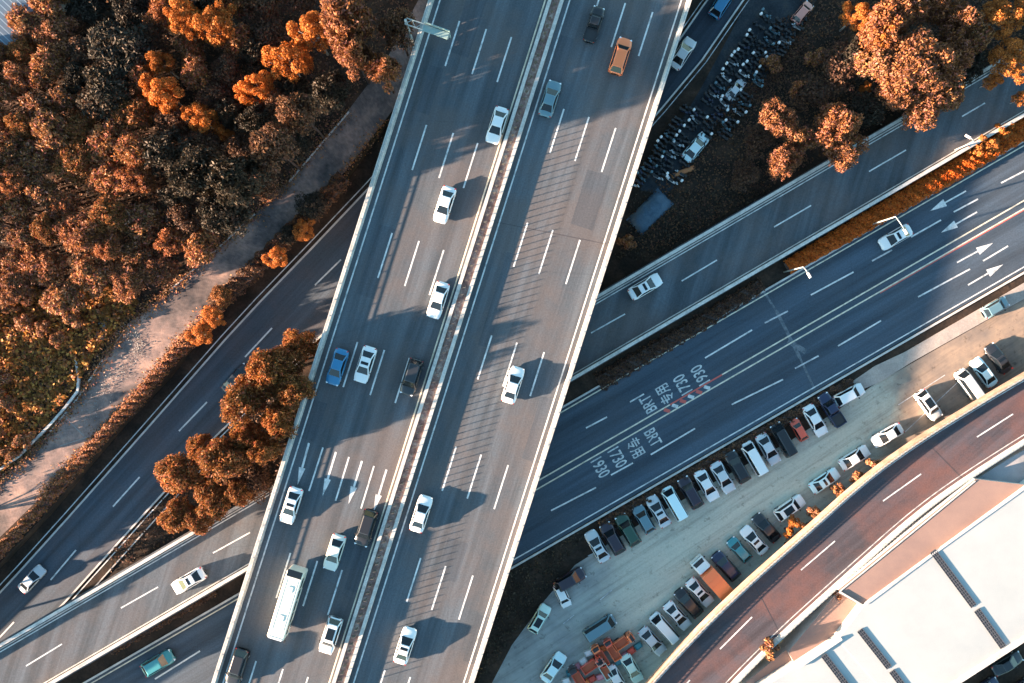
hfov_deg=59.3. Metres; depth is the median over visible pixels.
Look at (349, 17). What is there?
tree
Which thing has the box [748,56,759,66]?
scooter
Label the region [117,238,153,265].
tree
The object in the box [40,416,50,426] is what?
bush
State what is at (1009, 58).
tree
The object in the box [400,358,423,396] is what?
suv
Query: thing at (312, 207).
tree
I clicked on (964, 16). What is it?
tree
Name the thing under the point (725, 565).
suv
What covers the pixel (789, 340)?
road
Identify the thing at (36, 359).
bush
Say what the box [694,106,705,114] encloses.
scooter
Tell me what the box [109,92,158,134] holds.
tree
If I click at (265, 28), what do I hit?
tree
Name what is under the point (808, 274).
street lamp
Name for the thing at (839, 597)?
bush
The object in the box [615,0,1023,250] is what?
undergrowth
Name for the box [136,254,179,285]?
tree
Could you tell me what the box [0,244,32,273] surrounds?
tree
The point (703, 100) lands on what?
scooter
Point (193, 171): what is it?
tree
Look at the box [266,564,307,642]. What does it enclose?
bus
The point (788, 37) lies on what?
scooter
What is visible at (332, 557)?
sedan
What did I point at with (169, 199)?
tree
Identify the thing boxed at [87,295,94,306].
bush
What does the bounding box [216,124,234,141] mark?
tree
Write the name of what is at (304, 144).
tree
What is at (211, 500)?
tree
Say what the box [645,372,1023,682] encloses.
curved ramp
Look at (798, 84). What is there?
bush
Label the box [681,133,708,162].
sedan
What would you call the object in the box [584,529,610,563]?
sedan
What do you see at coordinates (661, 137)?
scooter
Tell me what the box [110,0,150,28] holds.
tree
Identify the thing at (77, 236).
tree
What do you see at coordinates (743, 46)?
scooter
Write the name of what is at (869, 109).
tree
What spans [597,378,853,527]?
hedge
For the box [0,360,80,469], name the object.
wall
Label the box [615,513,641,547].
suv
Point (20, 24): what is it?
tree
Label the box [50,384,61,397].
bush
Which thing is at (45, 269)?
tree
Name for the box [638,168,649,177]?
scooter
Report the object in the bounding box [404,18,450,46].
overhead sign
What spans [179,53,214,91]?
tree
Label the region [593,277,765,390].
hedge
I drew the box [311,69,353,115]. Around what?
tree
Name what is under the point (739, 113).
scooter
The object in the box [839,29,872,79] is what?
tree
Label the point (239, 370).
sedan
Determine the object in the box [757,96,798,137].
tree
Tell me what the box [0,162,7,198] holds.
tree
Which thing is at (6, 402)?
bush
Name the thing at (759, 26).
scooter
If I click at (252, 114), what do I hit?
tree
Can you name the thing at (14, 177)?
tree
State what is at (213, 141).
tree
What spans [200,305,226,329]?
tree
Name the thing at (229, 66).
tree
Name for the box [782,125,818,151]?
tree
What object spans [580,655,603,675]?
cargo tricycle
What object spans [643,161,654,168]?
scooter
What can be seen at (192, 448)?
tree
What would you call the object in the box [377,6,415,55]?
tree
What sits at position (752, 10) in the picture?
yard pavement
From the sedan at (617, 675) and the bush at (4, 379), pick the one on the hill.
the bush at (4, 379)
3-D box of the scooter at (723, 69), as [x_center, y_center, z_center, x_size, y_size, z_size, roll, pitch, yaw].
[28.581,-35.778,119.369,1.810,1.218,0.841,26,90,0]
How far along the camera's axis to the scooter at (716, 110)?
119.15 m
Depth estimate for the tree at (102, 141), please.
111.19 m
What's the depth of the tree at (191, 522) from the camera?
112.64 m
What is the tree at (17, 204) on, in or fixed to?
on the hill
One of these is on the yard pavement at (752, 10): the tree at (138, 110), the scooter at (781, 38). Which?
the scooter at (781, 38)
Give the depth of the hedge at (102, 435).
116.62 m
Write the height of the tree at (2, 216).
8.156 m
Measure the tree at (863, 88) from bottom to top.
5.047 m
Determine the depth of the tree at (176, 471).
112.24 m
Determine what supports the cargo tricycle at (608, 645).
on the pavement at (633, 589)
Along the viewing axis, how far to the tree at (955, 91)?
113.14 m
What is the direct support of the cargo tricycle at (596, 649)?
on the pavement at (633, 589)
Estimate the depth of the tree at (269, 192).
110.90 m
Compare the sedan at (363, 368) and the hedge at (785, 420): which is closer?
the sedan at (363, 368)
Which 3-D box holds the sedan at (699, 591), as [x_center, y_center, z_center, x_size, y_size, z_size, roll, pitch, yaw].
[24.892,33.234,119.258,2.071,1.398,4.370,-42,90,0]
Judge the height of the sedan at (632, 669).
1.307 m
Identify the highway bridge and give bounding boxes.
[211,0,691,682]
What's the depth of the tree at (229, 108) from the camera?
111.08 m
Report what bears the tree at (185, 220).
on the hill
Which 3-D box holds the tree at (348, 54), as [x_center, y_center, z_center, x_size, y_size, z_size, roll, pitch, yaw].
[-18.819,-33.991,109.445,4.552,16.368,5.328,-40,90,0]
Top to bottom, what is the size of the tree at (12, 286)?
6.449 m
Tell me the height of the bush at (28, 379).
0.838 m
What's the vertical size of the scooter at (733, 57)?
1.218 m
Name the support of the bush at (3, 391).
on the hill
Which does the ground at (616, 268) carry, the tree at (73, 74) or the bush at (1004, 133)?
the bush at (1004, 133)
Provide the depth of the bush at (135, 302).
117.05 m
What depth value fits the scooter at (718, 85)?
119.15 m
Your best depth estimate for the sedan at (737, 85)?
119.23 m
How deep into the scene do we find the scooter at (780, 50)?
119.15 m
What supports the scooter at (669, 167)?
on the yard pavement at (752, 10)
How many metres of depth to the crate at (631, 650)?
119.45 m
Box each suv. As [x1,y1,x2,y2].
[225,647,249,682]
[319,615,343,654]
[354,508,378,546]
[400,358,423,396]
[527,603,550,634]
[553,567,586,591]
[599,521,625,555]
[608,36,631,75]
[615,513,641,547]
[673,587,703,618]
[677,475,703,509]
[711,550,740,581]
[725,450,750,483]
[773,494,805,521]
[832,383,865,407]
[913,389,942,420]
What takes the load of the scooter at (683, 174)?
on the yard pavement at (752, 10)
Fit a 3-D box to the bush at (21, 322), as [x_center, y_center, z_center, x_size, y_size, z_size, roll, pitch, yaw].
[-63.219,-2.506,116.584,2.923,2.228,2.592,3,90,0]
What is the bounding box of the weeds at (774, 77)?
[726,30,811,113]
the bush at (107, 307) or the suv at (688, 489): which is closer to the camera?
the bush at (107, 307)
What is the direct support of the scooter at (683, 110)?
on the yard pavement at (752, 10)
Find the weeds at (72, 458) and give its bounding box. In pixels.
[34,118,388,502]
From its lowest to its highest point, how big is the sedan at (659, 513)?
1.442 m
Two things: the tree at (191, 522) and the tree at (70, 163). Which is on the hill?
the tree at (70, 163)
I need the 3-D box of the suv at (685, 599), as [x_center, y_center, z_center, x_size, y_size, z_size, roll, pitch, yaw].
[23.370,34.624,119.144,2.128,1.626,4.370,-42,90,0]
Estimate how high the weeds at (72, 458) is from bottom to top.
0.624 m
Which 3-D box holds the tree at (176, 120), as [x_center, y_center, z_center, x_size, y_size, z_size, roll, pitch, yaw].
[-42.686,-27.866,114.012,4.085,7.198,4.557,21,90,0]
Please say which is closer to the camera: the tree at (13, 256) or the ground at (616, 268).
the tree at (13, 256)
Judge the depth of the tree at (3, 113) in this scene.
111.91 m
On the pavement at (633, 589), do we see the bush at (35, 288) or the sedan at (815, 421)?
the sedan at (815, 421)
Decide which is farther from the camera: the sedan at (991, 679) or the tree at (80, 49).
the sedan at (991, 679)
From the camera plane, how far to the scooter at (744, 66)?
119.19 m
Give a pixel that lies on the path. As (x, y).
(878, 373)
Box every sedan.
[17,564,46,593]
[171,566,206,594]
[220,363,248,392]
[280,486,303,524]
[323,533,346,571]
[326,347,348,385]
[354,345,376,383]
[393,626,416,665]
[409,494,432,533]
[427,280,449,318]
[433,185,455,223]
[486,105,508,144]
[501,366,523,403]
[538,80,560,118]
[540,651,566,682]
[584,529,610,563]
[608,663,625,682]
[620,652,643,682]
[627,273,662,299]
[638,625,666,656]
[646,494,671,528]
[662,600,691,630]
[671,36,696,70]
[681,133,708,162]
[685,576,713,607]
[693,468,719,501]
[710,460,735,494]
[724,79,745,100]
[739,525,769,555]
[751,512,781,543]
[755,432,780,465]
[801,403,827,436]
[808,467,840,494]
[838,445,870,470]
[870,423,904,447]
[878,223,913,249]
[969,356,998,388]
[981,676,998,682]
[984,342,1012,374]
[990,650,1023,676]
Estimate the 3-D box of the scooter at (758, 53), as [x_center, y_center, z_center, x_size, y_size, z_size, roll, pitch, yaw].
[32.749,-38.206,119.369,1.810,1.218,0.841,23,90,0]
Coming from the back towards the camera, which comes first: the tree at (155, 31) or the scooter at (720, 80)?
the scooter at (720, 80)
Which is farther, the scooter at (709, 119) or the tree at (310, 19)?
the scooter at (709, 119)
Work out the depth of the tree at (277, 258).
114.61 m
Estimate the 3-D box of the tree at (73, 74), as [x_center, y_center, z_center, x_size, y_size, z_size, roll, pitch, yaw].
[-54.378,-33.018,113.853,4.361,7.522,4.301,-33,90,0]
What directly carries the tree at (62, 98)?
on the hill
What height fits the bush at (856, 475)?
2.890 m
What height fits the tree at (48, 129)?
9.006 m
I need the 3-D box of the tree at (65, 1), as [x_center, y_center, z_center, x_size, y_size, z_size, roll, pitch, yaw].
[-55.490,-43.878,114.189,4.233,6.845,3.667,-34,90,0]
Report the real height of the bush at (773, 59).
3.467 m
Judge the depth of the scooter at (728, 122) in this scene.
119.16 m
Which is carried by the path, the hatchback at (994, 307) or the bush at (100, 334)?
the hatchback at (994, 307)
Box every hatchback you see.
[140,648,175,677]
[553,586,571,608]
[632,504,655,534]
[708,0,733,19]
[726,536,752,563]
[789,418,808,441]
[790,0,813,24]
[980,296,1009,318]
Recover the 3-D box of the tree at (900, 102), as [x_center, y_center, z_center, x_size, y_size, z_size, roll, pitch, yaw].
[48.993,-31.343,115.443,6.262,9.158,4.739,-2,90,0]
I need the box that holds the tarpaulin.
[626,188,673,233]
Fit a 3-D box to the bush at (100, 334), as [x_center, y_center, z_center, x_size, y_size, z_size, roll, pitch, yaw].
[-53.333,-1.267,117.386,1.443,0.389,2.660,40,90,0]
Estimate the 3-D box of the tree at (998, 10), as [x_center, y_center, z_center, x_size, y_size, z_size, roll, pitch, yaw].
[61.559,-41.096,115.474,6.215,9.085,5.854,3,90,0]
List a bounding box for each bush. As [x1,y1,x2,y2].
[0,366,11,387]
[0,388,6,394]
[0,395,17,412]
[0,419,6,438]
[0,447,23,460]
[2,303,20,313]
[6,354,17,363]
[9,422,20,434]
[11,431,36,449]
[12,313,36,331]
[20,398,32,411]
[22,374,32,383]
[26,286,39,297]
[31,356,41,364]
[35,319,50,336]
[36,306,44,317]
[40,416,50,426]
[41,337,48,345]
[49,331,65,348]
[49,351,57,359]
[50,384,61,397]
[60,312,84,328]
[65,375,72,385]
[73,337,84,345]
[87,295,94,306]
[94,321,106,339]
[101,303,113,317]
[103,285,111,296]
[106,324,114,334]
[129,294,138,305]
[616,234,636,249]
[759,54,783,73]
[759,637,779,660]
[783,526,793,538]
[787,514,805,528]
[788,80,807,101]
[803,47,824,67]
[806,505,820,518]
[829,482,845,496]
[831,591,841,602]
[849,470,865,482]
[865,458,880,467]
[964,142,983,160]
[978,135,1000,153]
[995,122,1014,138]
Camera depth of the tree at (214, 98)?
111.30 m
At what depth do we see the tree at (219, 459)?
108.37 m
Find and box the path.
[853,283,1023,388]
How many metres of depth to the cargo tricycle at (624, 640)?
119.03 m
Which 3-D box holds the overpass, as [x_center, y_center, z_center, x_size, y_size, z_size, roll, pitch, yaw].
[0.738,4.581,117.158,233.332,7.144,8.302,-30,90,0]
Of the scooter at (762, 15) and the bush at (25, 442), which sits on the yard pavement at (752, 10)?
the scooter at (762, 15)
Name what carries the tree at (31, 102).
on the hill
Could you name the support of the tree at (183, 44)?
on the hill
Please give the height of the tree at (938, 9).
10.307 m
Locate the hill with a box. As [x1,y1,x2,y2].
[0,0,417,567]
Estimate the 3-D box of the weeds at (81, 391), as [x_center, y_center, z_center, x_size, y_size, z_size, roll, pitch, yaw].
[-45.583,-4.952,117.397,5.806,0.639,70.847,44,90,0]
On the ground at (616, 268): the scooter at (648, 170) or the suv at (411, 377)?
the scooter at (648, 170)
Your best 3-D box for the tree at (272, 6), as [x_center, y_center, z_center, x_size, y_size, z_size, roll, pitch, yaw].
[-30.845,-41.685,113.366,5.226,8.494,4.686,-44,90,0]
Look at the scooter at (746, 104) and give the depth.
119.17 m
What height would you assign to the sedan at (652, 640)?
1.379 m
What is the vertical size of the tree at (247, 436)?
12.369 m
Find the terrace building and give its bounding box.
[739,446,1023,682]
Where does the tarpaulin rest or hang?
on the ground at (616, 268)
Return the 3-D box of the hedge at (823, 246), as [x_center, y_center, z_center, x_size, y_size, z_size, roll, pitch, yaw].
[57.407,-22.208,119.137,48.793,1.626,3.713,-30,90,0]
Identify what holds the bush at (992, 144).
on the ground at (616, 268)
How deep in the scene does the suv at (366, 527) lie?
109.62 m
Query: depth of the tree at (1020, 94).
116.01 m
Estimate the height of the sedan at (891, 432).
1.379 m
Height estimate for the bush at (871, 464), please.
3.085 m
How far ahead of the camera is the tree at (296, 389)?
107.50 m
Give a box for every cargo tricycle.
[567,663,585,682]
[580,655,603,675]
[591,642,609,667]
[595,657,613,680]
[603,636,621,661]
[612,630,634,652]
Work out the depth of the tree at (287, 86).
110.81 m
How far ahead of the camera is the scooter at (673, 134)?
119.15 m
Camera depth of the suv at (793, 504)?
118.74 m
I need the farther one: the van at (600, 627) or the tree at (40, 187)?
the van at (600, 627)
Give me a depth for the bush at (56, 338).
115.41 m
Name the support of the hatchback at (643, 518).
on the pavement at (633, 589)
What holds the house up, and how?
on the hill
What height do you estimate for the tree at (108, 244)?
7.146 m
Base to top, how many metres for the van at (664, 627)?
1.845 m
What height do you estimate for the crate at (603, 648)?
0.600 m
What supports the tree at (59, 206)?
on the hill
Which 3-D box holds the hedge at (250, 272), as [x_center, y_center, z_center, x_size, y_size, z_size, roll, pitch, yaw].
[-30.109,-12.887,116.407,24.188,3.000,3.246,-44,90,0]
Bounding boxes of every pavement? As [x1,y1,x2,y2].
[492,299,1023,682]
[640,0,815,195]
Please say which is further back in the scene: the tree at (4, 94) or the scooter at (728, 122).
the scooter at (728, 122)
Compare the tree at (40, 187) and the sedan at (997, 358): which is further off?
the sedan at (997, 358)
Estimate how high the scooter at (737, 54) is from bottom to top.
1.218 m
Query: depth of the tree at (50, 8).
111.35 m
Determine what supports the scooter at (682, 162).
on the yard pavement at (752, 10)
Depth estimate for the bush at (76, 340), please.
117.19 m
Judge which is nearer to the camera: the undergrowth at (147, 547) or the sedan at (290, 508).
the sedan at (290, 508)
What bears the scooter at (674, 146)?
on the yard pavement at (752, 10)
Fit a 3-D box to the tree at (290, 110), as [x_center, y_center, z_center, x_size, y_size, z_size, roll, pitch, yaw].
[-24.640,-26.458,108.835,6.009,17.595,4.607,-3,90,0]
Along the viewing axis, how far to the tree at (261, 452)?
108.26 m
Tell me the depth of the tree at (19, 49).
111.61 m
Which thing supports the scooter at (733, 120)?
on the ground at (616, 268)
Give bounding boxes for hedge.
[0,333,196,558]
[110,591,216,654]
[207,171,351,311]
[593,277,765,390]
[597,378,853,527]
[783,118,1023,273]
[784,497,836,543]
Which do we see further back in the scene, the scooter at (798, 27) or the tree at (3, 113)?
the scooter at (798, 27)
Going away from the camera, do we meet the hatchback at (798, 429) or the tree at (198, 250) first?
the tree at (198, 250)
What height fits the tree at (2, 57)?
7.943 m
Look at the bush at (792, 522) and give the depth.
117.41 m
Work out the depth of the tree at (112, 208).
110.67 m
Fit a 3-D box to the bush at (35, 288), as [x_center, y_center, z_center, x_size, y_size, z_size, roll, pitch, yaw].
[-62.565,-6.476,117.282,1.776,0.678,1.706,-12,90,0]
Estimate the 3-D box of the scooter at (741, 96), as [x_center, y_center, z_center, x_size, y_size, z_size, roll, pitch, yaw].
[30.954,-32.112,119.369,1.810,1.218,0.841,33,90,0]
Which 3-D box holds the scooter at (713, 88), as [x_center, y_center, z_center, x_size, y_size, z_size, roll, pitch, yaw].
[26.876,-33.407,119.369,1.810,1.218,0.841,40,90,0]
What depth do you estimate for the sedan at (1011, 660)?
119.06 m
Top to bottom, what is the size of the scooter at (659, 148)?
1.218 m
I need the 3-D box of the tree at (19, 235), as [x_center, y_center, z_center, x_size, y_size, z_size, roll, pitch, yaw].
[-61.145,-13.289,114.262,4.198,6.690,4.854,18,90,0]
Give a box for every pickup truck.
[583,5,604,43]
[817,392,846,427]
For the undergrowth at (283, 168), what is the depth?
117.37 m
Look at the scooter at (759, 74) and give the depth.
119.15 m
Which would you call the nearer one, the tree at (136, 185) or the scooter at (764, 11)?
the tree at (136, 185)
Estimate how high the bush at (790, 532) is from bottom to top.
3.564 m
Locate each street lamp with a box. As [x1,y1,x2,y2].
[783,266,811,278]
[873,216,907,234]
[954,134,974,149]
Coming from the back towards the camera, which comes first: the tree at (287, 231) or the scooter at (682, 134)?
the scooter at (682, 134)
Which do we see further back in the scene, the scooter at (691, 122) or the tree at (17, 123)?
the scooter at (691, 122)
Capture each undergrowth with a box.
[0,0,411,472]
[110,400,294,571]
[475,189,769,682]
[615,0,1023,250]
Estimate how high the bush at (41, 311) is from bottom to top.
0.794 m
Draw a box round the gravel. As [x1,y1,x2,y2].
[77,311,146,427]
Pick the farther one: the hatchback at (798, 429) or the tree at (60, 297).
the hatchback at (798, 429)
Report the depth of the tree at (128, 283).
112.67 m
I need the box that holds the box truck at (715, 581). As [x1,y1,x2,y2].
[690,554,733,600]
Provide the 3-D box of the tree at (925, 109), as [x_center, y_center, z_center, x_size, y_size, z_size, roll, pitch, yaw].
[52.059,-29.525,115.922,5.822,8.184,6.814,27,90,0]
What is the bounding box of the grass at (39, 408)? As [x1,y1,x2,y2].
[0,289,135,471]
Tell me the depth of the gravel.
117.38 m
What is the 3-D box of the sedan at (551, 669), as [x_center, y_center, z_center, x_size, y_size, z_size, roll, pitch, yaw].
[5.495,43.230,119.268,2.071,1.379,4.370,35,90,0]
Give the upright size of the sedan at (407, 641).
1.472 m
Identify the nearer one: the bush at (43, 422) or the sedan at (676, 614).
the bush at (43, 422)
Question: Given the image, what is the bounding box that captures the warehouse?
[756,480,1023,682]
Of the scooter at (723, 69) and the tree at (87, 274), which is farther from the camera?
the scooter at (723, 69)
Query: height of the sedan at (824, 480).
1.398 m
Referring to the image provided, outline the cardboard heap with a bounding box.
[670,165,693,177]
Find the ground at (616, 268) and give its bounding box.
[0,0,1023,682]
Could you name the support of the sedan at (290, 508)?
on the highway bridge
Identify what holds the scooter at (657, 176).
on the yard pavement at (752, 10)
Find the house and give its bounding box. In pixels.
[0,0,67,54]
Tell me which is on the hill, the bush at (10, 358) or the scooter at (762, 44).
the bush at (10, 358)
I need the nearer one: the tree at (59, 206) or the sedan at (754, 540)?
the tree at (59, 206)
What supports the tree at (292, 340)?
on the ground at (616, 268)
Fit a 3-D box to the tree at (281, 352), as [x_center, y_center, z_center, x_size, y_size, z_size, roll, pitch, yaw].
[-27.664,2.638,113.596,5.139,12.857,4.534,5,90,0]
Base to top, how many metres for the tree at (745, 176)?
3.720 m
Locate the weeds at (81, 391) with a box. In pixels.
[0,107,356,490]
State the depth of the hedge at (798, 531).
119.67 m
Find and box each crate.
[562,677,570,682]
[579,656,587,665]
[584,649,592,656]
[588,674,596,682]
[596,673,604,680]
[600,645,606,651]
[627,646,635,654]
[634,641,642,649]
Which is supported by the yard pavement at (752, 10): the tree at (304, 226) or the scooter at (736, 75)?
the scooter at (736, 75)
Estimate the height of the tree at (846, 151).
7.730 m
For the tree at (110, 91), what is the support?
on the hill
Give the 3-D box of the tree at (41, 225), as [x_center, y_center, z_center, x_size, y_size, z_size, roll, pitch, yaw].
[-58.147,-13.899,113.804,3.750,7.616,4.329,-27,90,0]
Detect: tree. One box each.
[0,42,9,72]
[0,73,19,103]
[0,106,14,133]
[0,128,24,167]
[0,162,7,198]
[0,164,31,194]
[0,191,39,221]
[0,205,12,235]
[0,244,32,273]
[0,245,9,277]
[0,273,36,306]
[1,60,44,98]
[2,112,36,141]
[3,38,38,66]
[5,2,37,44]
[6,217,41,255]
[11,136,56,179]
[16,172,60,210]
[18,91,59,118]
[18,249,68,291]
[26,0,69,23]
[27,44,70,88]
[28,106,70,155]
[29,212,62,245]
[30,15,79,64]
[38,279,87,314]
[43,84,84,113]
[46,189,82,230]
[50,210,104,255]
[51,137,95,186]
[58,0,79,3]
[61,58,88,94]
[62,109,96,144]
[64,0,111,24]
[65,35,101,66]
[69,250,111,298]
[76,61,137,121]
[83,18,159,81]
[84,116,126,167]
[84,161,132,199]
[85,194,132,235]
[92,229,123,264]
[106,258,144,304]
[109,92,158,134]
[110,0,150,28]
[110,131,157,167]
[114,163,158,198]
[117,200,166,244]
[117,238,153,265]
[128,58,161,94]
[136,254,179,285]
[137,18,172,52]
[138,73,184,115]
[141,0,171,33]
[142,125,193,177]
[143,50,179,78]
[152,103,191,139]
[153,226,190,256]
[153,452,207,494]
[156,181,193,213]
[156,495,194,533]
[163,0,201,39]
[164,143,221,197]
[165,201,205,236]
[172,27,206,61]
[176,505,213,535]
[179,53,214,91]
[179,225,220,267]
[180,101,219,134]
[184,322,212,345]
[185,432,217,469]
[187,0,222,12]
[188,126,225,153]
[192,0,236,47]
[193,476,231,522]
[194,77,233,108]
[194,188,251,238]
[194,435,251,484]
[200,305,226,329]
[204,154,271,208]
[210,284,231,309]
[211,53,244,91]
[213,97,247,128]
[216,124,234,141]
[218,374,267,430]
[219,0,250,18]
[219,132,254,158]
[219,477,254,507]
[220,22,252,57]
[229,420,271,448]
[231,462,275,504]
[233,70,277,107]
[233,101,272,138]
[238,38,272,75]
[240,0,281,20]
[245,348,291,399]
[246,438,284,466]
[248,11,291,52]
[248,121,300,173]
[249,165,280,200]
[259,403,298,440]
[261,40,313,82]
[261,87,288,125]
[261,245,287,267]
[269,344,309,374]
[271,373,317,410]
[275,91,327,138]
[277,70,312,98]
[279,0,316,16]
[279,224,304,244]
[282,328,319,361]
[286,10,330,55]
[286,126,313,160]
[292,218,314,241]
[294,190,331,220]
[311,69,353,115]
[318,0,379,49]
[332,30,373,83]
[364,50,401,93]
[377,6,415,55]
[730,160,760,191]
[741,123,776,160]
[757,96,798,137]
[766,143,804,180]
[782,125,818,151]
[790,72,832,112]
[813,102,863,151]
[815,40,865,97]
[822,133,869,172]
[838,1,872,31]
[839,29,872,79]
[850,91,886,128]
[852,44,895,83]
[856,0,909,56]
[859,80,871,93]
[869,25,895,50]
[871,25,966,98]
[874,76,923,110]
[883,0,929,27]
[900,89,949,132]
[908,0,952,25]
[931,32,974,72]
[932,79,965,111]
[934,0,985,43]
[951,20,994,55]
[959,43,988,84]
[979,74,1003,90]
[981,0,1023,40]
[988,37,1023,84]
[1010,90,1023,106]
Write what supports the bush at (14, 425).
on the hill
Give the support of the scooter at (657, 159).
on the yard pavement at (752, 10)
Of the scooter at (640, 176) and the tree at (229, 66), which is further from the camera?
the scooter at (640, 176)
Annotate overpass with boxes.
[0,56,1023,682]
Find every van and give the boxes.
[582,613,616,642]
[649,611,680,644]
[661,486,688,521]
[741,441,768,476]
[769,422,797,457]
[954,368,984,401]
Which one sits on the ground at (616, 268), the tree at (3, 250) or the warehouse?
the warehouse
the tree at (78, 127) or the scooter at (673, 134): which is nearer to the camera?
the tree at (78, 127)
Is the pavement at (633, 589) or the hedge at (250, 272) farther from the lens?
the pavement at (633, 589)
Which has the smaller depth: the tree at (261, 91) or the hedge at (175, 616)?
the tree at (261, 91)
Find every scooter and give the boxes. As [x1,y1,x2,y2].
[637,171,646,181]
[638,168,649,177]
[640,164,652,173]
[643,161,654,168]
[647,156,657,167]
[649,155,661,161]
[652,148,663,157]
[652,173,663,180]
[653,143,664,152]
[655,169,668,177]
[656,139,666,148]
[658,164,668,174]
[659,135,670,144]
[660,160,673,169]
[663,131,674,140]
[663,156,673,164]
[665,127,677,136]
[665,150,675,159]
[666,176,677,184]
[668,123,678,131]
[669,148,681,155]
[670,142,680,151]
[671,118,682,126]
[671,172,683,181]
[672,140,683,147]
[674,115,685,122]
[674,168,686,177]
[676,136,689,143]
[678,129,688,139]
[678,159,689,167]
[679,107,690,114]
[682,102,695,110]
[683,124,694,130]
[687,118,697,129]
[690,114,700,124]
[693,110,705,119]
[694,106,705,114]
[700,125,712,135]
[701,98,711,106]
[702,120,713,129]
[704,92,714,103]
[706,115,716,125]
[707,89,718,98]
[709,84,720,94]
[710,113,722,121]
[713,106,723,117]
[714,81,725,90]
[716,75,726,85]
[716,105,728,111]
[717,130,727,140]
[719,98,728,107]
[720,72,731,81]
[720,127,731,136]
[721,67,732,75]
[721,94,732,102]
[721,121,731,131]
[724,118,735,127]
[725,61,735,72]
[726,114,739,123]
[727,58,738,66]
[730,54,741,63]
[732,108,743,116]
[733,50,744,58]
[734,73,745,81]
[736,103,747,113]
[737,47,748,55]
[737,99,751,106]
[738,42,749,49]
[738,69,749,78]
[739,94,750,103]
[741,63,750,74]
[741,91,752,97]
[742,38,753,46]
[745,33,756,42]
[745,59,756,70]
[748,28,757,39]
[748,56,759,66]
[751,77,763,87]
[752,51,762,62]
[753,21,764,29]
[753,49,764,56]
[753,73,763,83]
[755,43,766,53]
[755,70,766,78]
[758,40,769,47]
[758,64,768,74]
[759,12,770,23]
[761,7,772,18]
[763,34,774,45]
[764,31,775,39]
[769,26,780,35]
[770,49,783,56]
[771,20,782,30]
[774,44,786,53]
[775,17,786,26]
[777,41,789,49]
[779,36,791,44]
[783,31,794,42]
[784,28,795,36]
[791,21,803,30]
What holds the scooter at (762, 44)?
on the yard pavement at (752, 10)
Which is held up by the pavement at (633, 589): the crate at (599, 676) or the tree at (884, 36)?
the crate at (599, 676)
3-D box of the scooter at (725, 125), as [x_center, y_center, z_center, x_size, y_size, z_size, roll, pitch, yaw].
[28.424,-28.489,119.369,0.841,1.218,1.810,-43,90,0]
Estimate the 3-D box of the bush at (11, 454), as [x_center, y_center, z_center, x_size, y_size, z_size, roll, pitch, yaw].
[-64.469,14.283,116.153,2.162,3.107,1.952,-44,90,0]
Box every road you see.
[0,0,427,536]
[0,177,371,640]
[83,142,1023,682]
[652,0,748,125]
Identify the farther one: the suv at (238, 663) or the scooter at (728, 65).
the scooter at (728, 65)

